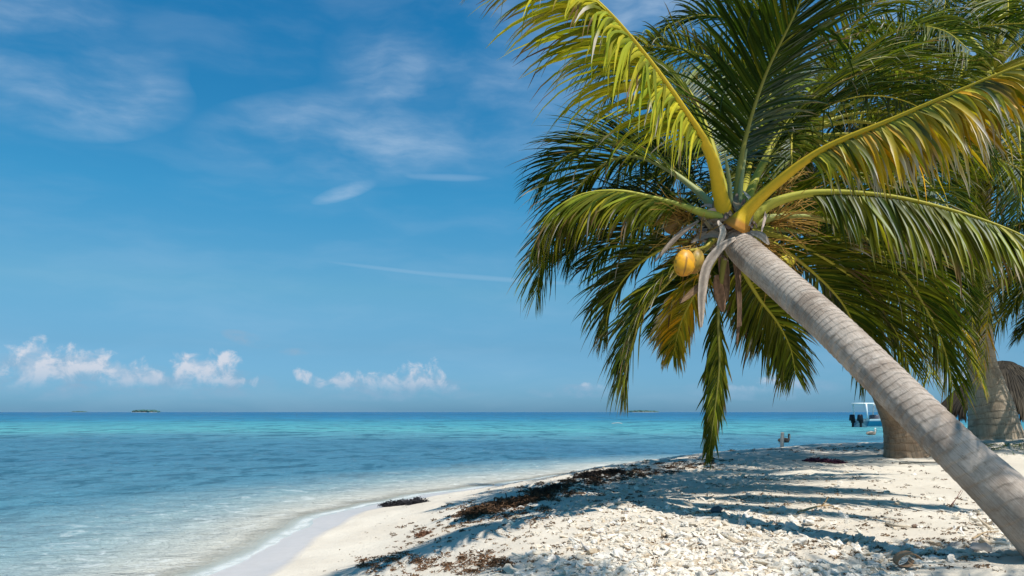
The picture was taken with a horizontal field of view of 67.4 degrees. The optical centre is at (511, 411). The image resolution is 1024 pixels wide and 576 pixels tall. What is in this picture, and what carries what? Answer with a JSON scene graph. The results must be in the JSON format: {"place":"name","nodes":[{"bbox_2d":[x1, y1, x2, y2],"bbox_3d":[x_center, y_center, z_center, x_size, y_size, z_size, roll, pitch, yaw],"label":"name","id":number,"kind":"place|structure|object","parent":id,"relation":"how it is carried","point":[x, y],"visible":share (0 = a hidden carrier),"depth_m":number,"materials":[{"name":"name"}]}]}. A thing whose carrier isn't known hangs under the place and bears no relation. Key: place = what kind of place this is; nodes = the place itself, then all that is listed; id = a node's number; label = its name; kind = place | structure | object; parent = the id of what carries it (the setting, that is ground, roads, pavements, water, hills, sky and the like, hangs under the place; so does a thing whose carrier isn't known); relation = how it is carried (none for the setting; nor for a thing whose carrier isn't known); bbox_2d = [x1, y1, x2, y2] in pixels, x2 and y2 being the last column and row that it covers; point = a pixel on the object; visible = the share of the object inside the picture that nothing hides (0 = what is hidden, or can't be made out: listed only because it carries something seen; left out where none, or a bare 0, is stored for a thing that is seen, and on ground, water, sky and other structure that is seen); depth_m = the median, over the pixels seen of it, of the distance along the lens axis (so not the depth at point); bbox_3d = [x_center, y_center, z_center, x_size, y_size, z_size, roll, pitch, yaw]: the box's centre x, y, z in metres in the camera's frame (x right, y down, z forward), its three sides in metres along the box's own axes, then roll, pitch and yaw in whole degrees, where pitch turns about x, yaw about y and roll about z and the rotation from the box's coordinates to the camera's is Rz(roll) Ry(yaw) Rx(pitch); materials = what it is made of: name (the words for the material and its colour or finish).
{"place":"outdoors","nodes":[
{"label":"outdoors","id":0,"kind":"place"},
{"bbox_2d":[0,412,1023,575],"bbox_3d":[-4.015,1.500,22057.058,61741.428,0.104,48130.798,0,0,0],"label":"sea water","id":1,"kind":"structure","parent":0,"point":[125,493],"depth_m":23.24,"materials":[{"name":"blue liquid"}]},
{"bbox_2d":[132,409,159,411],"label":"islet","id":2,"kind":"object","parent":1,"relation":"in","point":[143,410],"visible":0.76,"depth_m":2580.59,"materials":[{"name":"green plant"}]},
{"bbox_2d":[628,410,657,411],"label":"islet","id":3,"kind":"object","parent":1,"relation":"on","point":[642,411],"visible":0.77,"depth_m":2979.47,"materials":[{"name":"green plant"}]},
{"bbox_2d":[778,434,790,442],"bbox_3d":[13.476,1.322,37.991,0.802,0.496,0.305,0,0,-23],"label":"pelican","id":4,"kind":"object","parent":1,"relation":"on","point":[786,440],"visible":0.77,"depth_m":37.90,"materials":[{"name":"grey"}]},
{"bbox_2d":[849,403,881,426],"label":"motor boat","id":5,"kind":"object","parent":1,"relation":"on","point":[872,420],"visible":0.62,"depth_m":75.63,"materials":[{"name":"paint"}]},
{"bbox_2d":[866,428,876,434],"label":"pelican","id":6,"kind":"object","parent":1,"relation":"on","point":[871,432],"visible":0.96,"depth_m":49.87,"materials":[{"name":"white"}]},
{"bbox_2d":[0,0,1023,411],"label":"sky","id":7,"kind":"structure","parent":0,"point":[206,205],"materials":[{"name":"blue"}]},
{"bbox_2d":[169,438,1023,575],"bbox_3d":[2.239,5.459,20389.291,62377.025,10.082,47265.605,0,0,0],"label":"beach ground","id":8,"kind":"structure","parent":0,"point":[315,544],"depth_m":7.57,"materials":[{"name":"beige sand"}]},
{"bbox_2d":[377,496,429,506],"bbox_3d":[-1.504,1.356,11.427,0.594,0.275,1.347,0,0,-36],"label":"seaweed clump","id":9,"kind":"object","parent":8,"relation":"on","point":[415,500],"visible":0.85,"depth_m":11.61,"materials":[{"name":"black plant"}]},
{"bbox_2d":[409,527,431,538],"bbox_3d":[-0.877,1.217,7.658,0.247,0.135,0.234,0,0,-32],"label":"seaweed clump","id":10,"kind":"object","parent":8,"relation":"on","point":[421,534],"visible":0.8,"depth_m":7.63,"materials":[{"name":"brown plant"}]},
{"bbox_2d":[455,491,549,518],"bbox_3d":[-0.063,1.015,8.490,1.220,0.287,0.602,0,0,-21],"label":"seaweed clump","id":11,"kind":"object","parent":8,"relation":"on","point":[497,505],"visible":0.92,"depth_m":8.39,"materials":[{"name":"brown plant"}]},
{"bbox_2d":[502,563,517,573],"bbox_3d":[-0.015,1.005,4.871,0.094,0.087,0.106,0,0,-29],"label":"coral stone","id":12,"kind":"object","parent":8,"relation":"on","point":[506,568],"visible":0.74,"depth_m":4.85,"materials":[{"name":"white stone"}]},
{"bbox_2d":[530,483,565,494],"bbox_3d":[0.456,0.920,9.031,0.364,0.156,0.629,0,0,35],"label":"seaweed clump","id":13,"kind":"object","parent":8,"relation":"on","point":[546,488],"visible":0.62,"depth_m":8.95,"materials":[{"name":"black plant"}]},
{"bbox_2d":[571,469,603,478],"bbox_3d":[1.044,0.836,10.218,0.423,0.165,0.573,0,0,35],"label":"seaweed clump","id":14,"kind":"object","parent":8,"relation":"on","point":[584,474],"visible":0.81,"depth_m":10.10,"materials":[{"name":"black plant"}]},
{"bbox_2d":[586,566,598,573],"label":"coral stone","id":15,"kind":"object","parent":8,"relation":"on","point":[590,569],"visible":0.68,"depth_m":4.47,"materials":[{"name":"white stone"}]},
{"bbox_2d":[585,548,599,554],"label":"coral stone","id":16,"kind":"object","parent":8,"relation":"on","point":[592,551],"visible":0.59,"depth_m":5.09,"materials":[{"name":"beige stone"}]},
{"bbox_2d":[594,552,612,558],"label":"coral stone","id":17,"kind":"object","parent":8,"relation":"on","point":[604,555],"visible":0.63,"depth_m":4.91,"materials":[{"name":"white stone"}]},
{"bbox_2d":[606,530,621,533],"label":"coral stone","id":18,"kind":"object","parent":8,"relation":"on","point":[611,532],"visible":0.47,"depth_m":5.72,"materials":[{"name":"white stone"}]},
{"bbox_2d":[600,465,632,474],"bbox_3d":[1.380,0.817,10.454,0.546,0.188,0.470,0,0,0],"label":"seaweed clump","id":19,"kind":"object","parent":8,"relation":"on","point":[614,471],"visible":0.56,"depth_m":10.38,"materials":[{"name":"black plant"}]},
{"bbox_2d":[611,547,626,557],"bbox_3d":[0.688,0.913,4.915,0.102,0.091,0.119,0,0,38],"label":"coral stone","id":20,"kind":"object","parent":8,"relation":"on","point":[619,552],"visible":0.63,"depth_m":4.89,"materials":[{"name":"white stone"}]},
{"bbox_2d":[616,531,631,535],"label":"coral stone","id":21,"kind":"object","parent":8,"relation":"on","point":[627,533],"visible":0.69,"depth_m":5.60,"materials":[{"name":"white stone"}]},
{"bbox_2d":[629,542,648,547],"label":"coral stone","id":22,"kind":"object","parent":8,"relation":"on","point":[635,544],"visible":0.51,"depth_m":5.10,"materials":[{"name":"white stone"}]},
{"bbox_2d":[324,444,1005,575],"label":"dry seaweed","id":23,"kind":"object","parent":8,"relation":"on","point":[498,562],"visible":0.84,"depth_m":6.60,"materials":[{"name":"brown plant"}]},
{"bbox_2d":[662,559,678,564],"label":"coral stone","id":24,"kind":"object","parent":8,"relation":"on","point":[675,561],"visible":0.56,"depth_m":4.50,"materials":[{"name":"white stone"}]},
{"bbox_2d":[666,530,675,535],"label":"coral stone","id":25,"kind":"object","parent":8,"relation":"on","point":[670,533],"visible":0.41,"depth_m":5.53,"materials":[{"name":"white stone"}]},
{"bbox_2d":[674,531,687,537],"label":"coral stone","id":26,"kind":"object","parent":8,"relation":"on","point":[681,533],"visible":0.48,"depth_m":5.44,"materials":[{"name":"white stone"}]},
{"bbox_2d":[676,548,690,552],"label":"coral stone","id":27,"kind":"object","parent":8,"relation":"on","point":[684,550],"visible":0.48,"depth_m":4.86,"materials":[{"name":"white stone"}]},
{"bbox_2d":[679,519,709,526],"bbox_3d":[1.390,0.841,5.845,0.240,0.060,0.129,-6,18,2],"label":"coral stone","id":28,"kind":"object","parent":8,"relation":"on","point":[704,521],"visible":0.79,"depth_m":5.80,"materials":[{"name":"white stone"}]},
{"bbox_2d":[694,572,708,575],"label":"coral stone","id":29,"kind":"object","parent":8,"relation":"on","point":[701,574],"visible":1,"depth_m":4.00,"materials":[{"name":"white stone"}]},
{"bbox_2d":[691,557,712,567],"bbox_3d":[1.083,0.885,4.444,0.102,0.040,0.228,-16,4,-5],"label":"coral stone","id":30,"kind":"object","parent":8,"relation":"on","point":[696,561],"visible":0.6,"depth_m":4.42,"materials":[{"name":"white stone"}]},
{"bbox_2d":[697,537,709,545],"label":"coral stone","id":31,"kind":"object","parent":8,"relation":"on","point":[702,541],"visible":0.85,"depth_m":5.08,"materials":[{"name":"white stone"}]},
{"bbox_2d":[710,506,722,512],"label":"beach stone","id":32,"kind":"object","parent":8,"relation":"on","point":[716,509],"visible":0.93,"depth_m":6.36,"materials":[{"name":"black stone"}]},
{"bbox_2d":[713,539,728,545],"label":"coral stone","id":33,"kind":"object","parent":8,"relation":"on","point":[720,542],"visible":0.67,"depth_m":5.02,"materials":[{"name":"white stone"}]},
{"bbox_2d":[714,571,731,575],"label":"coral stone","id":34,"kind":"object","parent":8,"relation":"on","point":[720,573],"visible":1,"depth_m":3.99,"materials":[{"name":"white stone"}]},
{"bbox_2d":[720,533,740,542],"bbox_3d":[1.471,0.858,5.120,0.189,0.042,0.104,34,-7,13],"label":"coral stone","id":35,"kind":"object","parent":8,"relation":"on","point":[733,539],"visible":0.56,"depth_m":5.09,"materials":[{"name":"beige stone"}]},
{"bbox_2d":[461,0,1023,558],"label":"coconut palm","id":36,"kind":"object","parent":8,"relation":"on","point":[771,300],"visible":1,"depth_m":6.54,"materials":[{"name":"green plant"}]},
{"bbox_2d":[466,451,1023,575],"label":"coral rubble","id":37,"kind":"object","parent":8,"relation":"on","point":[641,560],"visible":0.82,"depth_m":5.01,"materials":[{"name":"white stone"}]},
{"bbox_2d":[753,560,773,565],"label":"coral stone","id":38,"kind":"object","parent":8,"relation":"on","point":[763,563],"visible":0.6,"depth_m":4.34,"materials":[{"name":"white stone"}]},
{"bbox_2d":[757,542,776,558],"bbox_3d":[1.536,0.849,4.633,0.127,0.059,0.236,-27,10,6],"label":"coral stone","id":39,"kind":"object","parent":8,"relation":"on","point":[761,554],"visible":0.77,"depth_m":4.61,"materials":[{"name":"white stone"}]},
{"bbox_2d":[771,571,784,575],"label":"coral stone","id":40,"kind":"object","parent":8,"relation":"on","point":[781,573],"visible":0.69,"depth_m":4.04,"materials":[{"name":"white stone"}]},
{"bbox_2d":[780,432,783,446],"bbox_3d":[6.402,0.717,18.200,0.096,0.472,0.090,0,0,0],"label":"wooden post","id":41,"kind":"object","parent":8,"relation":"on","point":[782,440],"visible":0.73,"depth_m":18.16,"materials":[{"name":"grey wood"}]},
{"bbox_2d":[556,0,1023,458],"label":"coconut palm","id":42,"kind":"object","parent":8,"relation":"on","point":[899,442],"visible":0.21,"depth_m":10.52,"materials":[{"name":"green plant"}]},
{"bbox_2d":[784,521,798,529],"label":"coral stone","id":43,"kind":"object","parent":8,"relation":"on","point":[792,526],"visible":0.56,"depth_m":5.40,"materials":[{"name":"grey stone"}]},
{"bbox_2d":[791,538,807,545],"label":"coral stone","id":44,"kind":"object","parent":8,"relation":"on","point":[802,541],"visible":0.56,"depth_m":4.83,"materials":[{"name":"white stone"}]},
{"bbox_2d":[802,519,814,524],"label":"coral stone","id":45,"kind":"object","parent":8,"relation":"on","point":[808,522],"visible":0.99,"depth_m":5.51,"materials":[{"name":"white stone"}]},
{"bbox_2d":[797,498,839,512],"bbox_3d":[2.504,0.754,6.207,0.444,0.110,0.164,0,0,-37],"label":"stick","id":46,"kind":"object","parent":8,"relation":"on","point":[806,509],"visible":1,"depth_m":6.24,"materials":[{"name":"brown wood"}]},
{"bbox_2d":[801,454,847,463],"bbox_3d":[4.757,0.742,11.585,0.412,0.172,0.830,0,0,-15],"label":"seaweed clump","id":47,"kind":"object","parent":8,"relation":"on","point":[827,460],"visible":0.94,"depth_m":11.62,"materials":[{"name":"brown plant"}]},
{"bbox_2d":[817,566,831,575],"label":"coral stone","id":48,"kind":"object","parent":8,"relation":"on","point":[822,571],"visible":1,"depth_m":3.89,"materials":[{"name":"white stone"}]},
{"bbox_2d":[827,569,838,575],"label":"coral stone","id":49,"kind":"object","parent":8,"relation":"on","point":[833,572],"visible":0.78,"depth_m":3.98,"materials":[{"name":"white stone"}]},
{"bbox_2d":[837,566,849,572],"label":"coral stone","id":50,"kind":"object","parent":8,"relation":"on","point":[840,568],"visible":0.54,"depth_m":4.06,"materials":[{"name":"white stone"}]},
{"bbox_2d":[867,536,875,541],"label":"coral stone","id":51,"kind":"object","parent":8,"relation":"on","point":[872,538],"visible":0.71,"depth_m":4.79,"materials":[{"name":"grey stone"}]},
{"bbox_2d":[867,561,884,568],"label":"coral stone","id":52,"kind":"object","parent":8,"relation":"on","point":[873,563],"visible":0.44,"depth_m":4.23,"materials":[{"name":"grey stone"}]},
{"bbox_2d":[867,567,887,571],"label":"coral stone","id":53,"kind":"object","parent":8,"relation":"on","point":[873,569],"visible":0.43,"depth_m":4.09,"materials":[{"name":"grey stone"}]},
{"bbox_2d":[870,570,885,575],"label":"coral stone","id":54,"kind":"object","parent":8,"relation":"on","point":[877,574],"visible":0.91,"depth_m":3.90,"materials":[{"name":"grey stone"}]},
{"bbox_2d":[886,545,900,554],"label":"coral stone","id":55,"kind":"object","parent":8,"relation":"on","point":[897,549],"visible":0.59,"depth_m":4.52,"materials":[{"name":"grey stone"}]},
{"bbox_2d":[884,522,911,526],"bbox_3d":[2.722,0.804,5.448,0.094,0.038,0.260,0,0,0],"label":"palm husk","id":56,"kind":"object","parent":8,"relation":"on","point":[890,524],"visible":0.98,"depth_m":5.37,"materials":[{"name":"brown wood"}]},
{"bbox_2d":[778,0,1023,439],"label":"coconut palm","id":57,"kind":"object","parent":8,"relation":"on","point":[996,416],"visible":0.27,"depth_m":12.70,"materials":[{"name":"green plant"}]},
{"bbox_2d":[893,551,922,568],"bbox_3d":[2.124,0.796,4.151,0.114,0.096,0.191,0,0,9],"label":"curled leaf","id":58,"kind":"object","parent":8,"relation":"on","point":[898,556],"visible":0.99,"depth_m":4.14,"materials":[{"name":"brown plant"}]},
{"bbox_2d":[899,462,935,463],"bbox_3d":[5.884,0.721,10.845,0.826,0.036,0.063,0,0,4],"label":"stick","id":59,"kind":"object","parent":8,"relation":"on","point":[914,462],"visible":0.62,"depth_m":10.86,"materials":[{"name":"grey wood"}]},
{"bbox_2d":[947,541,960,546],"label":"beach stone","id":60,"kind":"object","parent":8,"relation":"on","point":[952,544],"visible":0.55,"depth_m":4.59,"materials":[{"name":"grey stone"}]},
{"bbox_2d":[946,553,969,562],"bbox_3d":[2.458,0.822,4.236,0.115,0.053,0.214,22,38,23],"label":"coral stone","id":61,"kind":"object","parent":8,"relation":"on","point":[950,557],"visible":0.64,"depth_m":4.25,"materials":[{"name":"white stone"}]},
{"bbox_2d":[969,542,991,551],"bbox_3d":[2.712,0.795,4.455,0.140,0.086,0.068,0,0,0],"label":"beach stone","id":62,"kind":"object","parent":8,"relation":"on","point":[976,546],"visible":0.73,"depth_m":4.43,"materials":[{"name":"grey stone"}]},
{"bbox_2d":[941,170,1023,391],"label":"coconut palm","id":63,"kind":"object","parent":8,"relation":"on","point":[1017,298],"visible":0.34,"depth_m":11.87,"materials":[{"name":"green plant"}]},
{"bbox_2d":[942,361,1023,422],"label":"thatched parasol","id":64,"kind":"object","parent":8,"relation":"on","point":[1012,374],"visible":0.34,"depth_m":18.89,"materials":[{"name":"brown plant"}]},
{"bbox_2d":[971,531,998,539],"bbox_3d":[3.074,0.802,5.010,0.387,0.022,0.044,0,0,-37],"label":"stick","id":65,"kind":"object","parent":8,"relation":"on","point":[975,537],"visible":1,"depth_m":5.01,"materials":[{"name":"brown wood"}]},
{"bbox_2d":[978,537,992,544],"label":"coral stone","id":66,"kind":"object","parent":8,"relation":"on","point":[982,540],"visible":0.52,"depth_m":4.66,"materials":[{"name":"white stone"}]},
{"bbox_2d":[995,549,1008,555],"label":"coral stone","id":67,"kind":"object","parent":8,"relation":"on","point":[1003,552],"visible":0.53,"depth_m":4.31,"materials":[{"name":"grey stone"}]},
{"bbox_2d":[1006,548,1020,555],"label":"coral stone","id":68,"kind":"object","parent":8,"relation":"on","point":[1013,551],"visible":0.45,"depth_m":4.30,"materials":[{"name":"grey stone"}]},
{"bbox_2d":[984,439,1023,455],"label":"beach grass","id":69,"kind":"structure","parent":0,"point":[1020,445],"depth_m":12.42,"materials":[{"name":"green plant"}]}
]}

